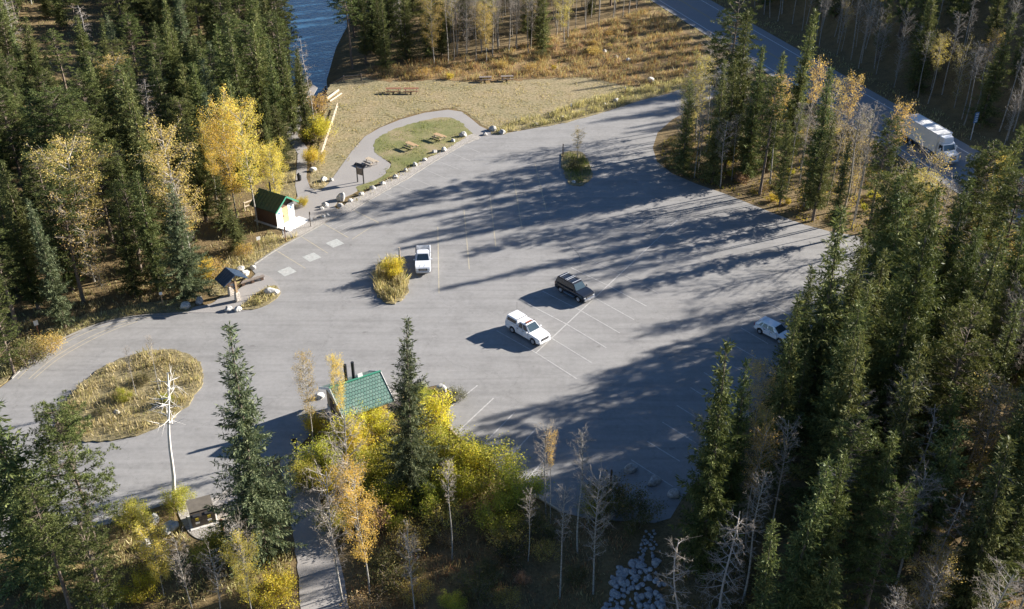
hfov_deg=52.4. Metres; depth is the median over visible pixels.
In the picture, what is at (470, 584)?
shrub
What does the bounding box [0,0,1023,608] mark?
terrain
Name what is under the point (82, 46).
spruce tree
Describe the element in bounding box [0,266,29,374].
pine tree
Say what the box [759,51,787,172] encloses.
spruce tree
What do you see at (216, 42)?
spruce tree
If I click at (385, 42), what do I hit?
spruce tree
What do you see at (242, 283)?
log bench
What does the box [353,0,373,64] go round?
spruce tree
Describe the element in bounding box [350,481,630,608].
slope grass
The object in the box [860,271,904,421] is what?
spruce tree
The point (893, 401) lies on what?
spruce tree
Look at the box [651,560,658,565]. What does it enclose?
riprap stone
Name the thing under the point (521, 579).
shrub
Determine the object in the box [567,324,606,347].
painted line
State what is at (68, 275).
spruce tree
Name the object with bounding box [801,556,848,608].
spruce tree
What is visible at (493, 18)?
aspen tree
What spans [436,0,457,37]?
spruce tree
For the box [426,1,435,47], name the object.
spruce tree
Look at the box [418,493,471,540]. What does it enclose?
shrub
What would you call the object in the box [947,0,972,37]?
spruce tree
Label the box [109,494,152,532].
shrub
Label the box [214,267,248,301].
information kiosk
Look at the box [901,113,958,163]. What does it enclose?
box truck
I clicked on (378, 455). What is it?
shrub
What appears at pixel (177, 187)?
tree
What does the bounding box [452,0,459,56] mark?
aspen tree
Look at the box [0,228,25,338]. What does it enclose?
pine tree
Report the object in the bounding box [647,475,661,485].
boulder
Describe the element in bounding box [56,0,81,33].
pine tree
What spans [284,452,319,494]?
shrub
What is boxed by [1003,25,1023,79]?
spruce tree
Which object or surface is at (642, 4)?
autumn meadow
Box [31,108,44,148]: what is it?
spruce tree
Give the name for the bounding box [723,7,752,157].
spruce tree
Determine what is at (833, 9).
spruce tree
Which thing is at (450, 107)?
mown grass
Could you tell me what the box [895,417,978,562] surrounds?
spruce tree
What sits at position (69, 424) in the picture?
pine tree
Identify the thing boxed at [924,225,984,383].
spruce tree
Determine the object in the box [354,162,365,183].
trail sign
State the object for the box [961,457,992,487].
shrub
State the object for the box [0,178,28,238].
pine tree
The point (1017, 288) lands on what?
aspen tree
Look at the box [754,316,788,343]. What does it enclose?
hatchback
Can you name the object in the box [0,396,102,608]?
spruce tree
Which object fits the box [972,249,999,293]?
aspen tree
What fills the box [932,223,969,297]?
aspen tree
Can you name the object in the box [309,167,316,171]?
boulder
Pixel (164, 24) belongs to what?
spruce tree
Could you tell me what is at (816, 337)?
spruce tree
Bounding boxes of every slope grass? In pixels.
[0,510,294,608]
[314,404,499,523]
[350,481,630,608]
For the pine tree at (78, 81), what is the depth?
147.48 m
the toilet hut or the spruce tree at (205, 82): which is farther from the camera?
the spruce tree at (205, 82)
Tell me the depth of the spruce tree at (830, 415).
83.91 m
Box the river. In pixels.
[269,0,349,106]
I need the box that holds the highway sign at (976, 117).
[970,112,979,139]
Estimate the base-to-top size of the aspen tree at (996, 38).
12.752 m
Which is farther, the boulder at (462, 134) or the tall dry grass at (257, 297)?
the boulder at (462, 134)
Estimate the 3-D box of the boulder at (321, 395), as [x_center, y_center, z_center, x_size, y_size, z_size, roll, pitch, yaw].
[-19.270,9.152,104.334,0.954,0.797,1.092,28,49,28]
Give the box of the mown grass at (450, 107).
[325,81,623,160]
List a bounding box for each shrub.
[2,333,53,373]
[6,546,25,570]
[30,329,66,354]
[87,571,129,606]
[90,404,109,422]
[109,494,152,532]
[111,561,165,604]
[115,387,133,403]
[129,369,153,387]
[129,539,170,574]
[157,391,173,403]
[157,482,197,517]
[183,517,241,567]
[197,257,214,278]
[199,254,228,278]
[233,243,253,258]
[240,559,299,608]
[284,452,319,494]
[291,429,347,487]
[294,108,340,141]
[295,195,308,208]
[298,405,332,436]
[299,92,331,114]
[300,146,327,164]
[310,466,363,509]
[310,502,353,535]
[322,409,369,451]
[337,416,378,462]
[338,442,388,489]
[339,586,396,608]
[351,497,395,540]
[353,439,405,485]
[355,400,401,439]
[359,540,432,600]
[360,471,415,524]
[366,543,401,570]
[376,427,428,462]
[380,67,393,76]
[380,253,406,277]
[382,514,433,560]
[384,511,411,533]
[389,414,475,480]
[393,572,435,607]
[403,471,462,523]
[404,563,426,579]
[407,66,417,75]
[412,518,430,539]
[415,66,434,77]
[415,383,432,407]
[416,385,460,435]
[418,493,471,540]
[430,459,478,505]
[432,528,461,547]
[433,430,530,502]
[435,588,467,608]
[446,73,453,78]
[446,381,467,402]
[448,439,488,482]
[449,561,505,608]
[458,502,474,520]
[468,481,524,538]
[481,512,536,554]
[484,454,553,513]
[488,531,530,574]
[491,585,526,608]
[495,59,508,67]
[499,497,553,533]
[507,57,516,63]
[509,566,537,586]
[525,62,538,71]
[531,535,560,561]
[534,49,548,57]
[537,523,561,543]
[547,41,560,52]
[562,563,590,586]
[565,159,584,170]
[566,45,578,54]
[571,482,617,518]
[576,470,651,532]
[587,43,600,55]
[607,38,617,43]
[611,487,668,539]
[658,157,673,167]
[661,139,671,146]
[666,136,676,141]
[668,141,679,150]
[706,588,751,608]
[714,544,762,593]
[727,168,734,176]
[731,170,749,184]
[734,515,763,538]
[754,182,768,191]
[762,501,799,533]
[764,192,778,201]
[800,582,854,608]
[842,508,862,544]
[922,523,950,546]
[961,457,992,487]
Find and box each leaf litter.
[659,93,1003,323]
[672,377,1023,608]
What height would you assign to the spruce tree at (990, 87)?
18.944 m
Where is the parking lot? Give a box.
[0,57,874,546]
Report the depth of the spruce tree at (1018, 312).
109.74 m
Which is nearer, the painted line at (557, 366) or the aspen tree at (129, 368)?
the aspen tree at (129, 368)
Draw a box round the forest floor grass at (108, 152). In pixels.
[0,0,295,352]
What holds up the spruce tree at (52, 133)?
on the terrain at (828, 42)
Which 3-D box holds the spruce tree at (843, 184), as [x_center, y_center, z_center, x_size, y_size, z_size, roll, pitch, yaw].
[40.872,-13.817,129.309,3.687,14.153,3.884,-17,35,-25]
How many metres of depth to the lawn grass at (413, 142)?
160.77 m
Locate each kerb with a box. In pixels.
[11,312,187,378]
[254,223,323,264]
[353,139,473,208]
[448,427,560,511]
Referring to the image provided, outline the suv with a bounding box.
[555,272,594,301]
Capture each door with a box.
[282,206,288,222]
[329,398,334,418]
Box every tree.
[0,0,27,81]
[0,1,20,56]
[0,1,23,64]
[0,20,18,77]
[0,46,36,124]
[0,52,29,105]
[0,86,35,194]
[0,112,18,178]
[0,159,49,276]
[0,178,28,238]
[0,189,29,298]
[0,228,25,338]
[0,241,14,315]
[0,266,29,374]
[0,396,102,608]
[1,94,33,177]
[2,0,23,33]
[3,211,51,308]
[7,0,24,12]
[8,29,34,103]
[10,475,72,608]
[13,83,31,145]
[14,149,76,268]
[16,82,104,182]
[19,15,45,81]
[20,142,45,218]
[21,69,62,139]
[21,125,127,281]
[21,129,50,203]
[21,168,48,241]
[21,389,120,567]
[24,198,75,329]
[25,179,108,302]
[30,48,45,113]
[30,107,76,175]
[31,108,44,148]
[33,162,58,205]
[36,0,54,17]
[38,28,74,91]
[39,178,112,293]
[42,49,56,95]
[42,142,100,237]
[42,182,88,290]
[45,112,109,213]
[46,0,71,28]
[46,130,89,196]
[51,92,102,177]
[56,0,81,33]
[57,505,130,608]
[58,109,128,243]
[63,70,113,159]
[68,218,85,272]
[70,7,92,52]
[71,15,102,96]
[73,24,107,111]
[74,47,114,115]
[83,55,118,147]
[93,52,144,105]
[97,37,140,77]
[98,0,144,48]
[98,17,112,78]
[99,102,132,175]
[100,61,145,138]
[101,145,134,202]
[102,176,158,271]
[103,13,131,86]
[103,70,117,122]
[108,181,151,297]
[109,64,175,184]
[110,141,137,204]
[111,75,133,146]
[113,0,142,39]
[113,154,143,253]
[115,12,147,83]
[116,499,174,595]
[118,107,131,175]
[122,346,137,398]
[124,58,153,141]
[125,88,158,209]
[126,170,173,291]
[128,114,207,247]
[130,151,158,226]
[131,0,163,21]
[131,159,191,234]
[135,81,157,150]
[138,39,178,101]
[142,0,164,44]
[143,48,182,110]
[144,22,164,75]
[145,335,159,391]
[146,58,177,156]
[147,363,186,502]
[150,183,219,304]
[151,0,163,31]
[151,158,200,259]
[155,9,164,48]
[155,23,186,123]
[155,526,192,607]
[157,0,177,31]
[160,7,179,50]
[161,0,191,96]
[161,96,203,194]
[161,175,194,246]
[167,0,202,40]
[167,139,191,208]
[171,0,196,70]
[172,0,197,40]
[173,62,193,146]
[174,120,196,177]
[178,118,218,221]
[180,0,208,44]
[182,38,197,88]
[182,61,211,168]
[188,83,253,217]
[191,34,200,88]
[192,29,214,92]
[195,118,219,198]
[196,47,220,111]
[196,47,231,102]
[196,119,220,199]
[197,92,234,186]
[197,542,227,608]
[198,58,219,127]
[200,1,214,41]
[202,1,225,46]
[202,321,314,578]
[203,0,224,52]
[203,0,240,54]
[204,24,212,64]
[205,40,249,121]
[206,174,235,232]
[207,97,269,226]
[208,23,236,90]
[215,86,248,167]
[216,11,245,97]
[217,528,263,608]
[219,78,260,187]
[221,209,250,253]
[222,15,262,150]
[223,0,259,30]
[223,506,258,591]
[225,13,250,89]
[225,20,279,117]
[242,0,266,65]
[244,10,279,109]
[246,20,270,125]
[251,0,263,17]
[251,136,288,192]
[253,0,262,37]
[256,89,276,146]
[258,0,287,66]
[258,10,294,83]
[261,0,294,59]
[262,40,292,136]
[262,124,280,170]
[266,0,301,68]
[266,13,295,122]
[266,104,299,161]
[280,53,301,134]
[288,443,358,601]
[290,48,318,142]
[291,51,309,106]
[291,348,318,443]
[294,37,314,116]
[318,405,368,560]
[325,352,346,424]
[325,450,382,595]
[326,0,364,68]
[346,0,358,29]
[350,0,354,37]
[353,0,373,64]
[354,0,392,53]
[370,315,453,507]
[372,0,385,53]
[373,0,395,70]
[377,0,397,44]
[389,0,420,60]
[390,0,406,37]
[392,0,407,32]
[395,520,421,608]
[409,0,421,16]
[416,0,428,23]
[417,0,446,63]
[417,1,437,58]
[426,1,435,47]
[431,0,451,54]
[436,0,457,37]
[437,458,460,559]
[441,0,456,41]
[442,0,449,62]
[446,0,457,59]
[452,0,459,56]
[453,0,464,49]
[456,0,474,35]
[458,12,474,63]
[462,0,472,53]
[467,0,476,36]
[469,0,484,52]
[470,0,488,41]
[472,0,480,62]
[473,0,496,50]
[475,0,495,61]
[480,1,502,33]
[485,0,501,57]
[489,0,499,49]
[495,0,503,45]
[506,0,517,29]
[507,0,515,51]
[510,0,521,47]
[512,1,525,45]
[517,0,535,31]
[519,487,537,561]
[521,0,534,42]
[523,0,534,54]
[523,0,535,45]
[527,0,538,43]
[529,0,546,43]
[530,0,554,51]
[532,416,561,518]
[544,427,557,523]
[552,0,573,41]
[552,482,576,598]
[567,423,595,553]
[569,456,618,594]
[571,124,585,157]
[581,0,597,14]
[648,535,702,608]
[664,79,702,177]
[668,336,744,584]
[673,100,689,162]
[675,66,706,112]
[678,69,704,141]
[678,386,737,535]
[685,80,696,137]
[686,56,717,140]
[688,50,715,127]
[689,408,711,477]
[692,87,712,177]
[693,58,732,185]
[694,106,714,167]
[695,508,762,608]
[701,31,722,119]
[702,0,761,116]
[705,58,747,169]
[706,71,721,151]
[707,39,744,146]
[713,117,736,187]
[715,357,754,534]
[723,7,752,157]
[731,113,743,179]
[732,44,772,178]
[741,57,757,135]
[741,412,782,552]
[741,468,779,603]
[742,347,782,448]
[744,94,756,136]
[744,290,806,496]
[744,518,782,608]
[750,74,783,151]
[750,77,788,195]
[751,404,775,511]
[752,304,816,441]
[756,203,865,440]
[757,0,774,9]
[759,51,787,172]
[761,79,774,159]
[764,455,835,608]
[766,74,794,185]
[766,264,816,402]
[767,120,797,206]
[769,415,800,523]
[777,7,820,159]
[777,299,873,532]
[777,449,855,608]
[781,346,814,468]
[784,327,877,550]
[785,102,810,191]
[795,67,836,209]
[799,98,815,183]
[800,54,831,170]
[801,312,857,452]
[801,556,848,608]
[803,113,822,206]
[803,116,838,220]
[803,277,883,459]
[806,406,885,566]
[812,278,837,343]
[815,0,825,9]
[816,0,825,40]
[817,74,853,141]
[818,457,855,540]
[819,0,835,46]
[819,225,872,380]
[820,0,832,33]
[821,141,854,236]
[822,0,850,18]
[825,109,844,153]
[825,276,860,396]
[826,108,854,205]
[834,0,849,36]
[835,121,878,199]
[837,0,845,42]
[837,0,853,53]
[837,429,900,582]
[838,70,866,185]
[839,225,875,305]
[841,2,853,50]
[842,473,926,608]
[843,103,873,207]
[843,174,905,305]
[843,191,918,332]
[844,162,940,291]
[844,261,874,305]
[849,115,877,170]
[849,389,879,438]
[850,0,863,59]
[851,0,866,45]
[851,146,872,229]
[854,101,888,219]
[854,122,875,193]
[854,179,956,488]
[858,0,876,68]
[859,247,894,361]
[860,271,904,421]
[861,11,876,62]
[864,111,905,227]
[865,0,880,48]
[866,333,935,556]
[870,3,889,68]
[872,0,895,61]
[872,266,909,405]
[873,332,916,454]
[875,19,892,73]
[881,99,918,204]
[881,583,911,608]
[883,366,935,497]
[892,0,917,37]
[892,133,960,211]
[893,37,908,87]
[893,453,946,584]
[894,531,971,608]
[895,4,914,76]
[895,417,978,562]
[897,159,917,252]
[897,234,940,380]
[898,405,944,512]
[900,0,938,92]
[902,165,955,233]
[902,298,1004,463]
[904,385,963,502]
[905,301,963,473]
[906,0,928,52]
[906,0,941,71]
[907,231,923,306]
[908,288,936,383]
[911,22,928,53]
[911,549,960,608]
[913,288,973,450]
[915,188,941,260]
[917,30,936,97]
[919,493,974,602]
[923,175,975,354]
[924,30,955,103]
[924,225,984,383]
[926,191,966,323]
[930,34,947,89]
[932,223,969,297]
[933,173,963,248]
[933,435,1018,608]
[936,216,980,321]
[937,195,961,299]
[938,220,1014,421]
[939,0,979,15]
[941,11,967,94]
[943,179,970,229]
[944,138,1020,253]
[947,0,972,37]
[949,36,979,107]
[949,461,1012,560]
[954,150,984,269]
[954,173,997,294]
[955,262,1017,401]
[957,386,1023,546]
[958,8,976,77]
[959,295,1023,451]
[960,366,1022,515]
[961,41,987,118]
[962,453,1023,582]
[963,47,991,124]
[964,1,976,46]
[964,12,1017,128]
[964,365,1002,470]
[966,164,1023,314]
[966,214,991,248]
[967,373,1023,494]
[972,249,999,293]
[972,553,1023,608]
[975,24,1010,96]
[976,42,1000,109]
[976,123,1023,275]
[979,460,1023,607]
[982,0,1007,47]
[985,218,1023,368]
[987,0,1007,7]
[989,156,1013,203]
[989,297,1023,389]
[992,365,1023,435]
[993,272,1023,361]
[993,384,1023,491]
[998,229,1021,266]
[999,42,1023,131]
[999,87,1023,144]
[999,291,1023,385]
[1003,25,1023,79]
[1003,210,1023,273]
[1004,0,1023,49]
[1006,329,1023,388]
[1007,66,1023,139]
[1009,280,1023,343]
[1013,58,1023,130]
[1013,537,1023,608]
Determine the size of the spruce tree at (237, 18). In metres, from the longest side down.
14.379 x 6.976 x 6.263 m
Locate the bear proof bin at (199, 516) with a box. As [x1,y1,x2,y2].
[186,494,217,530]
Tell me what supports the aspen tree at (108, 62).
on the terrain at (828, 42)
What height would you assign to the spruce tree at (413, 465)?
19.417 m
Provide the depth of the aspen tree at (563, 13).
199.74 m
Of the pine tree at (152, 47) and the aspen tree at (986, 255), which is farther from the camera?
the pine tree at (152, 47)
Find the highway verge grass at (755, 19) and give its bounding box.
[647,0,1023,195]
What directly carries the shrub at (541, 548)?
on the terrain at (828, 42)
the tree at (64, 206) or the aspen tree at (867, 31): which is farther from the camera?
the aspen tree at (867, 31)
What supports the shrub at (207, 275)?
on the terrain at (828, 42)
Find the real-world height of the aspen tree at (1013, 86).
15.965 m
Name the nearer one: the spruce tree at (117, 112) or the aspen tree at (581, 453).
the aspen tree at (581, 453)
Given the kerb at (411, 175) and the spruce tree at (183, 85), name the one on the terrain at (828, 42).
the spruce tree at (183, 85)
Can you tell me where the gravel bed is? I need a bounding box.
[339,134,479,213]
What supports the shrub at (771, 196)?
on the terrain at (828, 42)
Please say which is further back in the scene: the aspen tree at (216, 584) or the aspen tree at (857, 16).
the aspen tree at (857, 16)
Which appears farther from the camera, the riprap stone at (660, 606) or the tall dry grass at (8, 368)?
the tall dry grass at (8, 368)
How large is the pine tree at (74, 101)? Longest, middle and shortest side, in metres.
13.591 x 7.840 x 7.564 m
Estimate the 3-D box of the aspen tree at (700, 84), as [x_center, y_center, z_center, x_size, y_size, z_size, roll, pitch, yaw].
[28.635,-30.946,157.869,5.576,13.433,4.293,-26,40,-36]
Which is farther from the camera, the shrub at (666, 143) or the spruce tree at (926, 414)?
the shrub at (666, 143)
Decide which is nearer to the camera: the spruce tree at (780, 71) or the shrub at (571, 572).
the shrub at (571, 572)
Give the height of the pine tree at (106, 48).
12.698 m
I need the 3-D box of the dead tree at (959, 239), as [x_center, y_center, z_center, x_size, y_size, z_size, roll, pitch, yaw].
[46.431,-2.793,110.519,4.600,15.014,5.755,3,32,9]
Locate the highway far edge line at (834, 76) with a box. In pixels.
[703,1,972,155]
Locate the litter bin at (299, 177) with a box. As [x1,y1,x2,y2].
[297,173,301,180]
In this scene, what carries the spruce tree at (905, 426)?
on the terrain at (828, 42)
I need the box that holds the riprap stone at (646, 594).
[644,591,650,598]
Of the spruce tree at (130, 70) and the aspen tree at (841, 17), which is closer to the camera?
the spruce tree at (130, 70)
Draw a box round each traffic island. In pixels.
[56,349,203,442]
[373,257,408,303]
[561,151,592,185]
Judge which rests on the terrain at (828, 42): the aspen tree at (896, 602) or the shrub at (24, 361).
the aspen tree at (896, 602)
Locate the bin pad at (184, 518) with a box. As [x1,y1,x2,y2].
[177,483,242,539]
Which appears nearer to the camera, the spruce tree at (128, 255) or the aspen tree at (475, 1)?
the spruce tree at (128, 255)
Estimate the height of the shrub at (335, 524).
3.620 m
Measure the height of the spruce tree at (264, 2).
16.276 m
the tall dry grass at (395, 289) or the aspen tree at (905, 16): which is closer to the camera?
the tall dry grass at (395, 289)
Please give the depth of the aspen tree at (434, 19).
187.10 m
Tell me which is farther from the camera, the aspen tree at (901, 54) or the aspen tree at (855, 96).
the aspen tree at (901, 54)
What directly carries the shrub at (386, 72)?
on the autumn meadow at (642, 4)
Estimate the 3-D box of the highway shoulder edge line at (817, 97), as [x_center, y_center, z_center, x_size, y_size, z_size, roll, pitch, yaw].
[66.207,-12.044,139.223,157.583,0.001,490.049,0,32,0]
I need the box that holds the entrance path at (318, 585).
[280,444,348,608]
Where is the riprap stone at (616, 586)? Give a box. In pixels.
[613,583,619,589]
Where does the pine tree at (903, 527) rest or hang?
on the terrain at (828, 42)
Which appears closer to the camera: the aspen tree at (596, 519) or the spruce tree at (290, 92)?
the aspen tree at (596, 519)
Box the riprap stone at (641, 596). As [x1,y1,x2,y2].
[637,593,644,599]
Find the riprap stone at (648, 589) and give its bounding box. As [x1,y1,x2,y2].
[645,587,652,592]
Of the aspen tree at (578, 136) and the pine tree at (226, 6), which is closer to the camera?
the aspen tree at (578, 136)
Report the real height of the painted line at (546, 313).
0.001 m
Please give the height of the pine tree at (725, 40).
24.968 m
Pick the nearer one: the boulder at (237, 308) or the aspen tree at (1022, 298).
the aspen tree at (1022, 298)
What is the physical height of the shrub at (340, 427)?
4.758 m
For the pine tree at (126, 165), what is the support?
on the terrain at (828, 42)
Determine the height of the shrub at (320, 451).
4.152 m
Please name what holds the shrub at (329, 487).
on the terrain at (828, 42)
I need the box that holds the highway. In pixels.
[651,0,1023,223]
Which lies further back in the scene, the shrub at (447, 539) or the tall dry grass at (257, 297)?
the tall dry grass at (257, 297)
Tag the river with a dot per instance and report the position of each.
(319, 31)
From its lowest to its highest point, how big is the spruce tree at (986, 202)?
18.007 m
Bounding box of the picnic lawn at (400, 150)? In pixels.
[356,117,471,190]
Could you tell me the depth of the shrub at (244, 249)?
129.05 m
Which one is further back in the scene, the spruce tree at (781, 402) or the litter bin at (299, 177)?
the litter bin at (299, 177)
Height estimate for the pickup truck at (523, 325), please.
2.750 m
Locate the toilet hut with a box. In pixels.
[249,182,308,231]
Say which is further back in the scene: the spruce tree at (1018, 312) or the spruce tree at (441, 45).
the spruce tree at (441, 45)
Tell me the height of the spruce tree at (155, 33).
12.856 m
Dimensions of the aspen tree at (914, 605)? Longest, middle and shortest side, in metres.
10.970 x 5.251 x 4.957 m
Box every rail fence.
[320,102,337,152]
[325,74,361,90]
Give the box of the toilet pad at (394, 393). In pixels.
[320,389,400,433]
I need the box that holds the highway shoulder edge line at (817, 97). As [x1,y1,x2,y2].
[661,1,964,188]
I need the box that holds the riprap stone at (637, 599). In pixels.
[634,596,639,602]
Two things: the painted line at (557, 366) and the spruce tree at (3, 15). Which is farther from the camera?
the spruce tree at (3, 15)
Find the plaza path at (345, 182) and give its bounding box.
[282,85,494,233]
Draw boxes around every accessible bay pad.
[278,267,296,275]
[303,253,320,261]
[326,239,343,247]
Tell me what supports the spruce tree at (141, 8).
on the terrain at (828, 42)
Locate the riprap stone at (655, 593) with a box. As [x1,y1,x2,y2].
[653,590,658,596]
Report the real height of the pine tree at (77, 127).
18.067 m
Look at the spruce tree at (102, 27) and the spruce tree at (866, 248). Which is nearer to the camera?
the spruce tree at (866, 248)
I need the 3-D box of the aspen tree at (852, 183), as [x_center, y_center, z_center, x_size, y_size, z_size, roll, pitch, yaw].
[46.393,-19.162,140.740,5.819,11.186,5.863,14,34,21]
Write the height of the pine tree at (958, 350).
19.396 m
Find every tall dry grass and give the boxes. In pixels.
[0,300,193,376]
[63,342,201,438]
[210,230,296,294]
[241,284,277,307]
[369,251,411,300]
[495,76,688,133]
[563,152,592,182]
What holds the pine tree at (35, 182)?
on the terrain at (828, 42)
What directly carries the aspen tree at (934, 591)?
on the terrain at (828, 42)
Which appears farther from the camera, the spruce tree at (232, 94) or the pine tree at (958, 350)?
the spruce tree at (232, 94)
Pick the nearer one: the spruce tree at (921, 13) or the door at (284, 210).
the door at (284, 210)
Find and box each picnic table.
[363,157,378,165]
[386,87,400,91]
[403,87,418,93]
[403,141,418,150]
[431,132,446,141]
[479,76,491,81]
[501,75,513,79]
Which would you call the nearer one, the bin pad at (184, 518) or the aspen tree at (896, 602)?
the aspen tree at (896, 602)
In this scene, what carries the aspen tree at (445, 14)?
on the autumn meadow at (642, 4)
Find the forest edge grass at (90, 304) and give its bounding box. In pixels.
[10,120,328,354]
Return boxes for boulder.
[140,538,151,548]
[147,513,158,524]
[161,520,178,535]
[180,301,190,308]
[195,296,202,304]
[225,306,232,311]
[234,306,241,311]
[236,266,244,270]
[240,270,248,275]
[264,287,278,295]
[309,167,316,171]
[314,392,324,399]
[336,192,344,201]
[435,383,446,392]
[459,131,466,136]
[489,125,496,130]
[624,463,637,473]
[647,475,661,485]
[667,488,680,497]
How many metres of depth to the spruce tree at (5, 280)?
115.31 m
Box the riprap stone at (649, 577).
[647,574,652,580]
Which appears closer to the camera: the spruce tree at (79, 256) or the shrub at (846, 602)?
the shrub at (846, 602)
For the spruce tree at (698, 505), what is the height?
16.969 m
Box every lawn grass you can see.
[355,144,453,199]
[369,119,462,183]
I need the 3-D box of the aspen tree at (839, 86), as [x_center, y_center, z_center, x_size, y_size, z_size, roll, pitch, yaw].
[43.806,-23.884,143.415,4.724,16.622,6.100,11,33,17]
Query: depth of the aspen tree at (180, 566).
78.09 m
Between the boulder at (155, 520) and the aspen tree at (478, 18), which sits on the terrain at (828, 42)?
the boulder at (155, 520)
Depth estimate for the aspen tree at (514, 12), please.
202.00 m
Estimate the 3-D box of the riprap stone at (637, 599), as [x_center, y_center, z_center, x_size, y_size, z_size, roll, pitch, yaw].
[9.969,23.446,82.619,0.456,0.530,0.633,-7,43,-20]
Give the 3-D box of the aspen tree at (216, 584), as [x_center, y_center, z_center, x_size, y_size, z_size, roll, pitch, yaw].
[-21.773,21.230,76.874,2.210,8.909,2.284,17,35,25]
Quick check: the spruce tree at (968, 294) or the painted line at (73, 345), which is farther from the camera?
the painted line at (73, 345)
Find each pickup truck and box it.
[413,245,431,272]
[505,310,550,344]
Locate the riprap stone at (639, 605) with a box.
[636,602,642,608]
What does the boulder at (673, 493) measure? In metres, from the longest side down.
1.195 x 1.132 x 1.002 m
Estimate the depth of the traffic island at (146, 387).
104.74 m
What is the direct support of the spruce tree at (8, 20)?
on the terrain at (828, 42)
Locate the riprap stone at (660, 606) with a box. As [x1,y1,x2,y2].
[656,604,663,608]
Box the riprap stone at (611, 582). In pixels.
[608,579,616,586]
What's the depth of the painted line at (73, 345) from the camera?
112.21 m
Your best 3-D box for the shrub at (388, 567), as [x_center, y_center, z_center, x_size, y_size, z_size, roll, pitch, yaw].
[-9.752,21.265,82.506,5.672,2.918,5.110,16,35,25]
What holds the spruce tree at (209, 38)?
on the terrain at (828, 42)
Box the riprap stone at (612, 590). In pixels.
[609,588,616,594]
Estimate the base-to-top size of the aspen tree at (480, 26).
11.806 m
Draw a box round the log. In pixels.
[325,89,338,99]
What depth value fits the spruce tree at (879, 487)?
79.50 m
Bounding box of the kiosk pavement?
[187,273,279,312]
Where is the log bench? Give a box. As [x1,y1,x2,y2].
[240,275,264,285]
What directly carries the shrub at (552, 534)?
on the terrain at (828, 42)
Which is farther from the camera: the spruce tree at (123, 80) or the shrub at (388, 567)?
the spruce tree at (123, 80)
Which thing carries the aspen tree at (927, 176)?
on the terrain at (828, 42)
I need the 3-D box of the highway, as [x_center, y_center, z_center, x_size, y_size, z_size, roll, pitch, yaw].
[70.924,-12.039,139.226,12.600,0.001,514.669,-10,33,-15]
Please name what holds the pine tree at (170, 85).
on the terrain at (828, 42)
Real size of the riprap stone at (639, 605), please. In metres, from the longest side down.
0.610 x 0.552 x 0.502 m
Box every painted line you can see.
[17,315,171,378]
[29,321,131,378]
[33,321,137,378]
[437,227,439,292]
[459,398,493,430]
[464,209,469,268]
[479,412,514,447]
[489,188,495,247]
[498,331,535,352]
[502,428,536,464]
[513,177,521,227]
[527,445,556,478]
[529,304,565,323]
[535,164,545,209]
[536,220,677,352]
[536,353,576,378]
[543,291,580,310]
[552,338,591,362]
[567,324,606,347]
[582,311,619,332]
[595,298,633,319]
[631,459,672,486]
[647,441,679,460]
[662,422,694,441]
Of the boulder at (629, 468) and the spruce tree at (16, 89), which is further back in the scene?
the spruce tree at (16, 89)
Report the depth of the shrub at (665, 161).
152.41 m
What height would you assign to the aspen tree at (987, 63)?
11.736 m
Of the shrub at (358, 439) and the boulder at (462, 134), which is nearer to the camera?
the shrub at (358, 439)
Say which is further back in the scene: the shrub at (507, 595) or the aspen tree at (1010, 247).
the aspen tree at (1010, 247)
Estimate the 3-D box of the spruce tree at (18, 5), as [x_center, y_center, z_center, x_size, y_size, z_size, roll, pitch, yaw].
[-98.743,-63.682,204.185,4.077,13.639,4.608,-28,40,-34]
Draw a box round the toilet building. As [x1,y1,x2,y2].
[319,361,394,428]
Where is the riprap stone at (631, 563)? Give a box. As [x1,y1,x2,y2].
[628,559,635,567]
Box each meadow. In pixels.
[309,76,698,188]
[358,0,709,86]
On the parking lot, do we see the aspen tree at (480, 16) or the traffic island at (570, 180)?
the traffic island at (570, 180)
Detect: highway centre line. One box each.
[681,0,996,187]
[683,2,997,189]
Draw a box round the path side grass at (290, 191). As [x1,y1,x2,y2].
[275,79,311,201]
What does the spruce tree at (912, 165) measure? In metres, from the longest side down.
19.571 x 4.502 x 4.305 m
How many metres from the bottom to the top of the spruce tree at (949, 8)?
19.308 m
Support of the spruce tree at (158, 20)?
on the terrain at (828, 42)
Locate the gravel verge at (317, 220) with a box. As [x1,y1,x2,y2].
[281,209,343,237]
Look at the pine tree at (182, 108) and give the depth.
137.53 m
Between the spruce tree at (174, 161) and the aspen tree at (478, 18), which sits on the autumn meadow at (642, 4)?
the aspen tree at (478, 18)
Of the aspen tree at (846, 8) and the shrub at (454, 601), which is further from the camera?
the aspen tree at (846, 8)
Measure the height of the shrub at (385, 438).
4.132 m
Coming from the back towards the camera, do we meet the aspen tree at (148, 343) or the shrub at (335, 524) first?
the aspen tree at (148, 343)
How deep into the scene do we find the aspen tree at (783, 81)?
140.21 m
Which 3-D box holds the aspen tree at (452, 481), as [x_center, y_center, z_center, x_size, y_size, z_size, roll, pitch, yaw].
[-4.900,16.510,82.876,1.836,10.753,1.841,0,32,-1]
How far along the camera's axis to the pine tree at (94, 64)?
156.74 m
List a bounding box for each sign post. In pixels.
[33,320,39,334]
[291,438,296,455]
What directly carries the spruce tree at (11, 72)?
on the terrain at (828, 42)
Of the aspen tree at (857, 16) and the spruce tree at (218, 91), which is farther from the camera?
the aspen tree at (857, 16)
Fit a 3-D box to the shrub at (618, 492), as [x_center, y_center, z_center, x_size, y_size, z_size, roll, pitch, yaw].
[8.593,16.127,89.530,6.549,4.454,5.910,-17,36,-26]
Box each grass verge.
[0,298,194,385]
[210,231,297,295]
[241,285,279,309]

